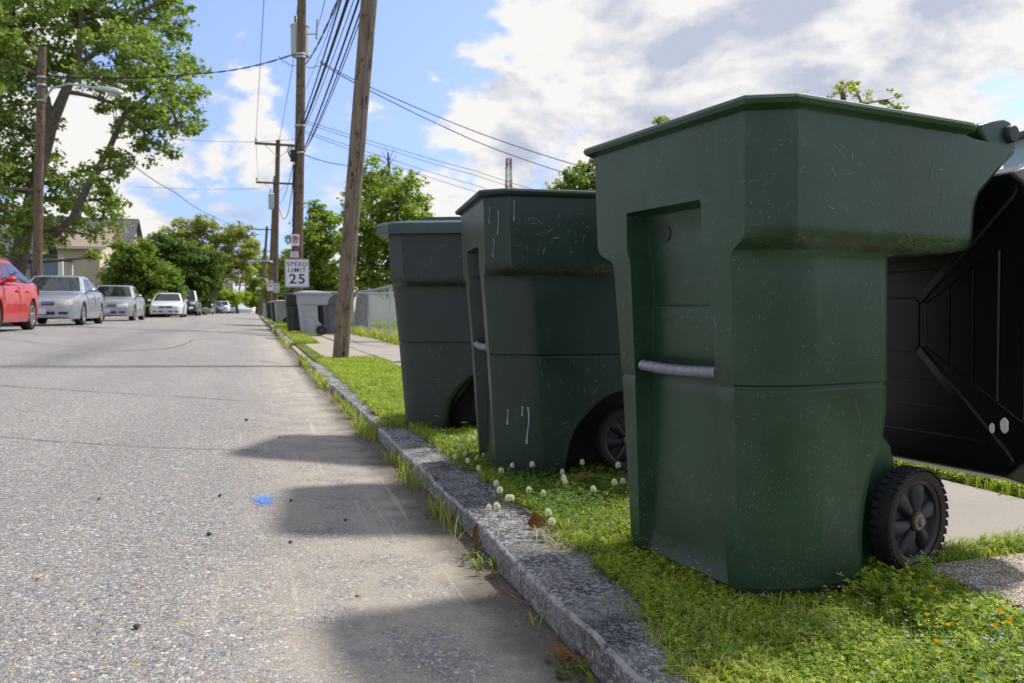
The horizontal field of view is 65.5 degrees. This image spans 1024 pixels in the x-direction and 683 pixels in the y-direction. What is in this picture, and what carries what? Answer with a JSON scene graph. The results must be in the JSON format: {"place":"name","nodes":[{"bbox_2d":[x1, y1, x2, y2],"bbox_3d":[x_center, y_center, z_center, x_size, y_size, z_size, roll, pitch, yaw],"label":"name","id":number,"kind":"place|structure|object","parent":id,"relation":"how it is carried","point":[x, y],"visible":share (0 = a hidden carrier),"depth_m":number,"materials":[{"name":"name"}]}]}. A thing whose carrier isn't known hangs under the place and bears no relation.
{"place":"outdoors","nodes":[
{"label":"outdoors","id":0,"kind":"place"},
{"bbox_2d":[0,227,75,280],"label":"house","id":1,"kind":"structure","parent":0,"point":[54,268],"depth_m":40.81,"materials":[{"name":"stone"}]},
{"bbox_2d":[2,224,122,286],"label":"house","id":2,"kind":"structure","parent":0,"point":[78,246],"depth_m":54.12,"materials":[{"name":"beige"}]},
{"bbox_2d":[11,216,142,245],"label":"house","id":3,"kind":"structure","parent":0,"point":[135,232],"depth_m":71.84,"materials":[{"name":"stone"}]},
{"bbox_2d":[267,281,272,290],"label":"no parking sign","id":4,"kind":"object","parent":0,"point":[269,285],"visible":1,"depth_m":42.60,"materials":[{"name":"metal"}]},
{"bbox_2d":[0,311,601,682],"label":"road","id":5,"kind":"structure","parent":0,"point":[150,437],"depth_m":2.34,"materials":[{"name":"asphalt"}]},
{"bbox_2d":[0,259,39,329],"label":"parked car","id":6,"kind":"object","parent":5,"relation":"on","point":[19,295],"visible":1,"depth_m":16.19,"materials":[{"name":"red paint"}]},
{"bbox_2d":[11,275,104,325],"bbox_3d":[-13.361,-1.225,23.538,2.162,1.452,4.840,-1,2,-18],"label":"parked car","id":7,"kind":"object","parent":5,"relation":"on","point":[79,300],"visible":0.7,"depth_m":22.64,"materials":[{"name":"silver metal"}]},
{"bbox_2d":[86,285,144,320],"bbox_3d":[-16.457,-1.606,33.092,2.172,1.462,4.890,-1,2,-18],"label":"parked car","id":8,"kind":"object","parent":5,"relation":"on","point":[125,300],"visible":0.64,"depth_m":32.13,"materials":[{"name":"grey metal"}]},
{"bbox_2d":[147,293,187,316],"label":"parked car","id":9,"kind":"object","parent":5,"relation":"on","point":[168,303],"visible":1,"depth_m":46.76,"materials":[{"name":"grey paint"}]},
{"bbox_2d":[174,290,200,315],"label":"parked pickup truck","id":10,"kind":"object","parent":5,"relation":"on","point":[193,302],"visible":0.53,"depth_m":59.98,"materials":[{"name":"black paint"}]},
{"bbox_2d":[207,304,215,313],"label":"parked car","id":11,"kind":"object","parent":5,"relation":"on","point":[212,310],"visible":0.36,"depth_m":83.70,"materials":[{"name":"grey metal"}]},
{"bbox_2d":[209,301,224,313],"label":"parked car","id":12,"kind":"object","parent":5,"relation":"on","point":[219,306],"visible":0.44,"depth_m":96.17,"materials":[{"name":"blue paint"}]},
{"bbox_2d":[215,301,230,312],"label":"parked car","id":13,"kind":"object","parent":5,"relation":"on","point":[226,306],"visible":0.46,"depth_m":106.85,"materials":[{"name":"grey paint"}]},
{"bbox_2d":[226,309,252,313],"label":"concrete barrier","id":14,"kind":"object","parent":5,"relation":"on","point":[245,311],"visible":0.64,"depth_m":121.12,"materials":[{"name":"white"}]},
{"bbox_2d":[253,495,271,506],"bbox_3d":[-0.867,0.555,2.780,0.090,0.005,0.194,-1,2,-18],"label":"blue paint mark","id":15,"kind":"object","parent":5,"relation":"on","point":[262,501],"visible":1,"depth_m":2.78,"materials":[{"name":"paint"}]},
{"bbox_2d":[271,328,593,682],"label":"channel weeds","id":16,"kind":"object","parent":5,"relation":"on","point":[366,432],"visible":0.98,"depth_m":3.54,"materials":[{"name":"green plant"}]},
{"bbox_2d":[299,356,588,681],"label":"channel sprouts","id":17,"kind":"object","parent":5,"relation":"on","point":[562,672],"visible":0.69,"depth_m":1.56,"materials":[{"name":"green plant"}]},
{"bbox_2d":[471,523,478,543],"bbox_3d":[-0.102,0.581,2.347,0.038,0.088,0.010,5,-19,-22],"label":"dead leaf","id":18,"kind":"object","parent":5,"relation":"on","point":[474,534],"visible":0.61,"depth_m":2.35,"materials":[{"name":"plant"}]},
{"bbox_2d":[474,542,482,550],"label":"dead leaf","id":19,"kind":"object","parent":5,"relation":"on","point":[479,545],"visible":0.89,"depth_m":2.31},
{"bbox_2d":[494,589,531,606],"bbox_3d":[0.015,0.617,1.891,0.042,0.009,0.170,-2,3,-42],"label":"twig","id":20,"kind":"object","parent":5,"relation":"on","point":[511,595],"visible":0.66,"depth_m":1.93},
{"bbox_2d":[551,644,582,661],"bbox_3d":[0.106,0.612,1.553,0.067,0.027,0.036,11,-10,11],"label":"dead leaf","id":21,"kind":"object","parent":5,"relation":"on","point":[559,651],"visible":0.96,"depth_m":1.55,"materials":[{"name":"plant"}]},
{"bbox_2d":[573,649,579,664],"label":"dead leaf","id":22,"kind":"object","parent":5,"relation":"on","point":[575,653],"visible":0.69,"depth_m":1.58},
{"bbox_2d":[0,0,1023,310],"label":"sky","id":23,"kind":"structure","parent":0,"point":[558,79],"materials":[{"name":"blue"}]},
{"bbox_2d":[105,312,1023,682],"bbox_3d":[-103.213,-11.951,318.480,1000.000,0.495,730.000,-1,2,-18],"label":"ground","id":24,"kind":"structure","parent":0,"point":[305,350],"depth_m":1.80,"materials":[{"name":"green plant"}]},
{"bbox_2d":[7,250,31,279],"bbox_3d":[-20.527,-2.460,33.224,0.909,2.982,0.080,-1,2,-18],"label":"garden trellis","id":25,"kind":"object","parent":24,"relation":"on","point":[30,267],"visible":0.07,"depth_m":33.30,"materials":[{"name":"paint"}]},
{"bbox_2d":[0,47,46,277],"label":"utility pole","id":26,"kind":"object","parent":24,"relation":"on","point":[37,255],"visible":0.88,"depth_m":26.71,"materials":[{"name":"brown wood"}]},
{"bbox_2d":[43,83,124,101],"bbox_3d":[-13.914,-8.085,25.820,4.090,0.733,0.416,1,3,31],"label":"street lamp","id":27,"kind":"object","parent":26,"relation":"attached to","point":[112,91],"visible":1,"depth_m":25.03,"materials":[{"name":"grey metal"}]},
{"bbox_2d":[45,54,294,78],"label":"overhead cable","id":28,"kind":"object","parent":26,"relation":"attached to","point":[173,75],"visible":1,"depth_m":25.91,"materials":[{"name":"rubber"}]},
{"bbox_2d":[1,312,210,326],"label":"kerb","id":29,"kind":"structure","parent":24,"relation":"on","point":[61,320],"depth_m":28.95,"materials":[{"name":"concrete"}]},
{"bbox_2d":[0,0,213,276],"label":"leafy tree","id":30,"kind":"object","parent":24,"relation":"on","point":[82,16],"visible":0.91,"depth_m":31.36,"materials":[{"name":"green plant"}]},
{"bbox_2d":[92,236,187,316],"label":"leafy tree","id":31,"kind":"object","parent":24,"relation":"on","point":[136,266],"visible":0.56,"depth_m":49.51,"materials":[{"name":"green plant"}]},
{"bbox_2d":[157,266,188,315],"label":"leafy tree","id":32,"kind":"object","parent":24,"relation":"on","point":[178,274],"depth_m":55.01,"materials":[{"name":"green plant"}]},
{"bbox_2d":[146,231,228,314],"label":"leafy tree","id":33,"kind":"object","parent":24,"relation":"on","point":[195,264],"visible":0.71,"depth_m":69.95,"materials":[{"name":"green plant"}]},
{"bbox_2d":[155,213,263,313],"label":"leafy tree","id":34,"kind":"object","parent":24,"relation":"on","point":[198,227],"visible":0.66,"depth_m":91.39,"materials":[{"name":"green plant"}]},
{"bbox_2d":[207,284,244,312],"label":"leafy tree","id":35,"kind":"object","parent":24,"relation":"on","point":[231,296],"visible":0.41,"depth_m":111.35,"materials":[{"name":"green plant"}]},
{"bbox_2d":[223,282,231,290],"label":"house","id":36,"kind":"structure","parent":24,"relation":"on","point":[229,285],"depth_m":131.78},
{"bbox_2d":[222,271,235,292],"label":"house","id":37,"kind":"structure","parent":24,"relation":"on","point":[233,285],"depth_m":141.35,"materials":[{"name":"white"}]},
{"bbox_2d":[233,291,251,313],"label":"leafy tree","id":38,"kind":"object","parent":24,"relation":"on","point":[246,297],"visible":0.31,"depth_m":119.45,"materials":[{"name":"green plant"}]},
{"bbox_2d":[233,257,258,308],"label":"leafy tree","id":39,"kind":"object","parent":24,"relation":"on","point":[237,283],"visible":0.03,"depth_m":160.38,"materials":[{"name":"green plant"}]},
{"bbox_2d":[240,254,268,313],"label":"leafy tree","id":40,"kind":"object","parent":24,"relation":"on","point":[251,284],"visible":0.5,"depth_m":132.24,"materials":[{"name":"green plant"}]},
{"bbox_2d":[254,226,270,315],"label":"utility pole","id":41,"kind":"object","parent":24,"relation":"on","point":[264,267],"visible":0.81,"depth_m":87.49,"materials":[{"name":"brown wood"}]},
{"bbox_2d":[262,304,266,318],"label":"refuse cart","id":42,"kind":"object","parent":24,"relation":"on","point":[264,309],"visible":0.24,"depth_m":57.48,"materials":[{"name":"plastic"}]},
{"bbox_2d":[265,302,271,318],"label":"refuse cart","id":43,"kind":"object","parent":24,"relation":"on","point":[268,310],"visible":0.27,"depth_m":49.91,"materials":[{"name":"plastic"}]},
{"bbox_2d":[269,301,275,321],"bbox_3d":[-11.802,-1.514,40.327,0.880,1.112,0.764,-1,2,-22],"label":"refuse cart","id":44,"kind":"object","parent":24,"relation":"on","point":[273,311],"visible":0.27,"depth_m":39.98,"materials":[{"name":"plastic"}]},
{"bbox_2d":[256,176,291,317],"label":"utility pole","id":45,"kind":"object","parent":24,"relation":"on","point":[270,207],"visible":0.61,"depth_m":55.19,"materials":[{"name":"brown wood"}]},
{"bbox_2d":[124,157,258,234],"bbox_3d":[-17.842,-7.701,47.613,0.740,0.891,38.339,0,2,-10],"label":"overhead cable","id":46,"kind":"object","parent":45,"relation":"attached to","point":[180,196],"visible":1,"depth_m":36.99,"materials":[{"name":"rubber"}]},
{"bbox_2d":[247,260,272,264],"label":"street lamp","id":47,"kind":"object","parent":45,"relation":"attached to","point":[250,262],"visible":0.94,"depth_m":54.57,"materials":[{"name":"grey metal"}]},
{"bbox_2d":[255,138,294,300],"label":"utility pole","id":48,"kind":"object","parent":24,"relation":"on","point":[276,284],"visible":0.87,"depth_m":45.05,"materials":[{"name":"brown wood"}]},
{"bbox_2d":[182,139,294,141],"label":"overhead cable","id":49,"kind":"object","parent":48,"relation":"attached to","point":[252,141],"visible":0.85,"depth_m":33.23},
{"bbox_2d":[256,1,263,131],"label":"overhead cable","id":50,"kind":"object","parent":48,"relation":"attached to","point":[260,60],"visible":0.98,"depth_m":30.03,"materials":[{"name":"rubber"}]},
{"bbox_2d":[279,13,296,138],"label":"overhead cable","id":51,"kind":"object","parent":48,"relation":"attached to","point":[287,94],"visible":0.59,"depth_m":34.47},
{"bbox_2d":[273,300,286,322],"bbox_3d":[-10.909,-1.422,37.990,0.880,1.112,0.764,-1,2,-22],"label":"refuse cart","id":52,"kind":"object","parent":24,"relation":"on","point":[280,310],"visible":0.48,"depth_m":37.66,"materials":[{"name":"plastic"}]},
{"bbox_2d":[257,248,305,302],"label":"leafy tree","id":53,"kind":"object","parent":24,"relation":"on","point":[281,276],"visible":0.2,"depth_m":59.94,"materials":[{"name":"green plant"}]},
{"bbox_2d":[282,293,300,331],"bbox_3d":[-5.820,-0.787,21.872,0.880,1.112,0.764,-1,2,-20],"label":"refuse cart","id":54,"kind":"object","parent":24,"relation":"on","point":[292,315],"visible":0.34,"depth_m":21.53,"materials":[{"name":"plastic"}]},
{"bbox_2d":[287,0,318,292],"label":"utility pole","id":55,"kind":"object","parent":24,"relation":"on","point":[300,33],"visible":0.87,"depth_m":23.76,"materials":[{"name":"brown wood"}]},
{"bbox_2d":[279,164,293,218],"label":"overhead cable","id":56,"kind":"object","parent":55,"relation":"attached to","point":[291,192],"visible":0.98,"depth_m":31.81,"materials":[{"name":"rubber"}]},
{"bbox_2d":[290,251,298,257],"bbox_3d":[-6.470,-2.591,23.675,0.250,0.185,0.016,0,2,-10],"label":"sign plaque","id":57,"kind":"object","parent":55,"relation":"attached to","point":[294,254],"visible":1,"depth_m":23.68,"materials":[{"name":"metal"}]},
{"bbox_2d":[291,234,299,245],"bbox_3d":[-6.447,-3.017,23.665,0.252,0.345,0.016,0,2,-10],"label":"no parking sign","id":58,"kind":"object","parent":55,"relation":"attached to","point":[294,239],"visible":1,"depth_m":23.66,"materials":[{"name":"metal"}]},
{"bbox_2d":[285,259,308,286],"bbox_3d":[-6.404,-2.037,23.718,0.700,0.845,0.018,0,2,-10],"label":"speed limit sign","id":59,"kind":"object","parent":55,"relation":"attached to","point":[296,272],"visible":1,"depth_m":23.72,"materials":[{"name":"metal"}]},
{"bbox_2d":[301,0,341,122],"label":"overhead cable","id":60,"kind":"object","parent":55,"relation":"attached to","point":[324,55],"visible":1,"depth_m":15.51,"materials":[{"name":"rubber"}]},
{"bbox_2d":[304,0,338,64],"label":"overhead cable","id":61,"kind":"object","parent":55,"relation":"attached to","point":[331,15],"visible":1,"depth_m":14.84,"materials":[{"name":"rubber"}]},
{"bbox_2d":[305,0,339,88],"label":"overhead cable","id":62,"kind":"object","parent":55,"relation":"attached to","point":[324,41],"visible":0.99,"depth_m":15.46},
{"bbox_2d":[303,0,348,124],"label":"overhead cable","id":63,"kind":"object","parent":55,"relation":"attached to","point":[334,40],"visible":1,"depth_m":15.54,"materials":[{"name":"rubber"}]},
{"bbox_2d":[304,0,353,129],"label":"overhead cable","id":64,"kind":"object","parent":55,"relation":"attached to","point":[332,58],"visible":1,"depth_m":15.51,"materials":[{"name":"rubber"}]},
{"bbox_2d":[303,0,359,149],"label":"overhead cable","id":65,"kind":"object","parent":55,"relation":"attached to","point":[349,27],"visible":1,"depth_m":15.56,"materials":[{"name":"rubber"}]},
{"bbox_2d":[303,12,359,153],"bbox_3d":[-3.809,-5.527,16.826,0.027,0.515,14.719,-1,2,-19],"label":"overhead cable","id":66,"kind":"object","parent":55,"relation":"attached to","point":[336,75],"visible":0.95,"depth_m":15.80,"materials":[{"name":"rubber"}]},
{"bbox_2d":[308,23,358,144],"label":"overhead cable","id":67,"kind":"object","parent":55,"relation":"attached to","point":[337,79],"visible":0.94,"depth_m":15.88,"materials":[{"name":"rubber"}]},
{"bbox_2d":[305,155,417,191],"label":"overhead cable","id":68,"kind":"object","parent":55,"relation":"attached to","point":[363,173],"visible":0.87,"depth_m":24.97,"materials":[{"name":"rubber"}]},
{"bbox_2d":[304,132,474,191],"bbox_3d":[-2.734,-5.233,25.157,7.435,2.145,0.175,-1,2,-20],"label":"overhead cable","id":69,"kind":"object","parent":55,"relation":"attached to","point":[390,163],"visible":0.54,"depth_m":24.86,"materials":[{"name":"rubber"}]},
{"bbox_2d":[304,130,484,188],"bbox_3d":[-2.734,-5.423,25.150,7.433,1.894,0.175,-1,2,-20],"label":"overhead cable","id":70,"kind":"object","parent":55,"relation":"attached to","point":[400,162],"visible":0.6,"depth_m":25.02,"materials":[{"name":"rubber"}]},
{"bbox_2d":[306,123,513,187],"bbox_3d":[-2.731,-5.712,25.139,7.427,1.755,0.177,-1,2,-20],"label":"overhead cable","id":71,"kind":"object","parent":55,"relation":"attached to","point":[413,157],"visible":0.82,"depth_m":25.09,"materials":[{"name":"rubber"}]},
{"bbox_2d":[308,121,531,188],"bbox_3d":[-2.730,-5.815,25.135,7.424,1.704,0.177,-1,2,-20],"label":"overhead cable","id":72,"kind":"object","parent":55,"relation":"attached to","point":[429,158],"visible":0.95,"depth_m":25.26,"materials":[{"name":"rubber"}]},
{"bbox_2d":[320,60,594,169],"bbox_3d":[-0.617,-6.900,25.206,10.606,3.131,0.502,-1,2,-14],"label":"overhead cable","id":73,"kind":"object","parent":55,"relation":"attached to","point":[465,127],"visible":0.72,"depth_m":25.17,"materials":[{"name":"rubber"}]},
{"bbox_2d":[320,62,594,181],"bbox_3d":[-0.626,-6.622,24.954,10.472,3.564,0.743,0,2,-12],"label":"overhead cable","id":74,"kind":"object","parent":55,"relation":"attached to","point":[463,135],"visible":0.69,"depth_m":24.97,"materials":[{"name":"rubber"}]},
{"bbox_2d":[294,291,333,334],"bbox_3d":[-4.944,-0.709,19.874,0.880,1.112,0.764,-1,2,-24],"label":"refuse cart","id":75,"kind":"object","parent":24,"relation":"on","point":[308,302],"visible":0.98,"depth_m":19.56,"materials":[{"name":"plastic"}]},
{"bbox_2d":[279,199,357,292],"bbox_3d":[-8.630,-3.460,36.053,3.681,5.936,3.327,-1,2,-18],"label":"leafy tree","id":76,"kind":"object","parent":24,"relation":"on","point":[318,241],"visible":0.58,"depth_m":35.44,"materials":[{"name":"green plant"}]},
{"bbox_2d":[291,336,373,361],"bbox_3d":[-3.618,0.131,14.727,0.870,0.180,8.980,-1,2,-18],"label":"driveway apron","id":77,"kind":"object","parent":24,"relation":"on","point":[323,346],"visible":0.36,"depth_m":13.10,"materials":[{"name":"concrete"}]},
{"bbox_2d":[332,0,376,358],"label":"utility pole","id":78,"kind":"object","parent":24,"relation":"on","point":[355,166],"visible":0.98,"depth_m":10.06,"materials":[{"name":"brown wood"}]},
{"bbox_2d":[352,285,397,336],"bbox_3d":[-2.954,-0.662,17.748,0.243,1.514,8.662,-1,2,-18],"label":"chain link fence","id":79,"kind":"object","parent":24,"relation":"on","point":[369,306],"visible":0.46,"depth_m":17.89,"materials":[{"name":"metal"}]},
{"bbox_2d":[355,293,395,327],"bbox_3d":[-1.129,-0.785,22.866,6.712,1.250,0.072,-1,2,-18],"label":"chain link fence","id":80,"kind":"object","parent":24,"relation":"on","point":[377,300],"visible":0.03,"depth_m":22.00,"materials":[{"name":"metal"}]},
{"bbox_2d":[367,283,396,321],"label":"house","id":81,"kind":"structure","parent":24,"relation":"on","point":[384,311],"depth_m":43.91,"materials":[{"name":"white"}]},
{"bbox_2d":[330,147,435,327],"bbox_3d":[-4.744,-3.769,29.831,3.808,7.043,5.444,0,2,-3],"label":"leafy tree","id":82,"kind":"object","parent":24,"relation":"on","point":[389,196],"visible":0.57,"depth_m":28.58,"materials":[{"name":"green plant"}]},
{"bbox_2d":[376,217,475,430],"bbox_3d":[-0.233,-0.105,4.396,0.880,1.124,0.764,0,2,6],"label":"refuse cart","id":83,"kind":"object","parent":24,"relation":"on","point":[428,282],"visible":0.45,"depth_m":4.11,"materials":[{"name":"plastic"}]},
{"bbox_2d":[496,486,502,503],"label":"clover flower","id":84,"kind":"object","parent":24,"relation":"on","point":[499,489],"visible":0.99,"depth_m":2.51,"materials":[{"name":"white plant"}]},
{"bbox_2d":[505,158,511,187],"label":"radio mast","id":85,"kind":"object","parent":24,"relation":"on","point":[507,169],"visible":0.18,"depth_m":156.03,"materials":[{"name":"metal"}]},
{"bbox_2d":[258,314,779,682],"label":"kerb","id":86,"kind":"structure","parent":24,"relation":"on","point":[566,589],"depth_m":1.91,"materials":[{"name":"concrete"}]},
{"bbox_2d":[258,249,263,313],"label":"utility pole","id":87,"kind":"object","parent":86,"relation":"on","point":[260,284],"visible":0.49,"depth_m":118.86,"materials":[{"name":"brown wood"}]},
{"bbox_2d":[493,502,500,524],"bbox_3d":[-0.040,0.508,2.321,0.022,0.086,0.022,-3,7,39],"label":"clover flower","id":88,"kind":"object","parent":86,"relation":"on","point":[496,505],"visible":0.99,"depth_m":2.31,"materials":[{"name":"white plant"}]},
{"bbox_2d":[509,494,514,514],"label":"clover flower","id":89,"kind":"object","parent":86,"relation":"on","point":[511,497],"visible":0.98,"depth_m":2.43,"materials":[{"name":"white plant"}]},
{"bbox_2d":[520,514,544,529],"bbox_3d":[0.059,0.520,2.283,0.080,0.050,0.017,10,-23,-28],"label":"dead leaf","id":90,"kind":"object","parent":86,"relation":"on","point":[536,520],"visible":0.95,"depth_m":2.29,"materials":[{"name":"plant"}]},
{"bbox_2d":[545,508,551,533],"bbox_3d":[0.100,0.509,2.222,0.021,0.092,0.021,3,0,31],"label":"clover flower","id":91,"kind":"object","parent":86,"relation":"on","point":[548,512],"visible":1,"depth_m":2.22,"materials":[{"name":"white plant"}]},
{"bbox_2d":[455,188,627,478],"bbox_3d":[0.281,-0.044,3.261,0.950,1.088,0.820,0,2,-12],"label":"refuse cart","id":92,"kind":"object","parent":24,"relation":"on","point":[539,278],"visible":0.7,"depth_m":2.94,"materials":[{"name":"green plastic"},{"name":"rubber"}]},
{"bbox_2d":[548,517,555,539],"bbox_3d":[0.106,0.516,2.158,0.023,0.084,0.023,4,6,10],"label":"clover flower","id":93,"kind":"object","parent":24,"relation":"on","point":[551,521],"visible":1,"depth_m":2.15,"materials":[{"name":"white plant"}]},
{"bbox_2d":[543,158,595,190],"bbox_3d":[4.112,-3.651,29.462,5.504,6.838,3.997,-2,3,-36],"label":"leafy tree","id":94,"kind":"object","parent":24,"relation":"on","point":[566,182],"visible":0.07,"depth_m":28.56,"materials":[{"name":"green plant"}]},
{"bbox_2d":[573,472,592,479],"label":"dead leaf","id":95,"kind":"object","parent":24,"relation":"on","point":[581,474],"visible":0.58,"depth_m":2.90,"materials":[{"name":"plant"}]},
{"bbox_2d":[590,486,595,506],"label":"clover flower","id":96,"kind":"object","parent":24,"relation":"on","point":[593,488],"visible":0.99,"depth_m":2.53,"materials":[{"name":"white plant"}]},
{"bbox_2d":[651,116,669,124],"bbox_3d":[6.106,-3.874,27.049,4.698,7.472,2.983,-2,3,-35],"label":"leafy tree","id":97,"kind":"object","parent":24,"relation":"on","point":[659,119],"depth_m":26.35,"materials":[{"name":"green plant"}]},
{"bbox_2d":[462,434,1023,682],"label":"yellow flowers","id":98,"kind":"object","parent":24,"relation":"on","point":[828,596],"visible":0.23,"depth_m":1.55,"materials":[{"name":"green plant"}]},
{"bbox_2d":[543,467,1023,681],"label":"blue flowers","id":99,"kind":"object","parent":24,"relation":"on","point":[897,597],"visible":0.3,"depth_m":1.60,"materials":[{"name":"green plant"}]},
{"bbox_2d":[583,93,1023,593],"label":"refuse cart","id":100,"kind":"object","parent":24,"relation":"on","point":[820,305],"visible":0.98,"depth_m":1.80,"materials":[{"name":"green plastic"},{"name":"rubber"}]},
{"bbox_2d":[800,80,908,110],"bbox_3d":[7.761,-2.871,18.081,3.749,6.174,1.728,-1,2,-18],"label":"leafy tree","id":101,"kind":"object","parent":24,"relation":"on","point":[851,85],"visible":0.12,"depth_m":17.96,"materials":[{"name":"green plant"}]},
{"bbox_2d":[992,608,1003,622],"bbox_3d":[0.946,0.548,1.562,0.014,0.051,0.015,11,25,3],"label":"orange flower","id":102,"kind":"object","parent":24,"relation":"on","point":[999,611],"visible":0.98,"depth_m":1.55,"materials":[{"name":"orange plant"}]},
{"bbox_2d":[1003,131,1023,168],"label":"house","id":103,"kind":"structure","parent":24,"relation":"on","point":[1016,159],"depth_m":13.89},
{"bbox_2d":[318,334,1023,615],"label":"pavement","id":104,"kind":"structure","parent":0,"point":[972,510],"depth_m":2.30,"materials":[{"name":"concrete"}]},
{"bbox_2d":[318,305,324,325],"bbox_3d":[-5.344,-0.839,23.061,0.880,1.112,0.764,-1,2,-18],"label":"refuse cart","id":105,"kind":"object","parent":104,"relation":"on","point":[320,315],"visible":0.01,"depth_m":22.72,"materials":[{"name":"plastic"}]},
{"bbox_2d":[323,291,356,333],"bbox_3d":[-4.553,-0.755,20.918,0.880,1.112,0.764,0,2,-6],"label":"refuse cart","id":106,"kind":"object","parent":104,"relation":"on","point":[329,310],"visible":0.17,"depth_m":20.61,"materials":[{"name":"plastic"}]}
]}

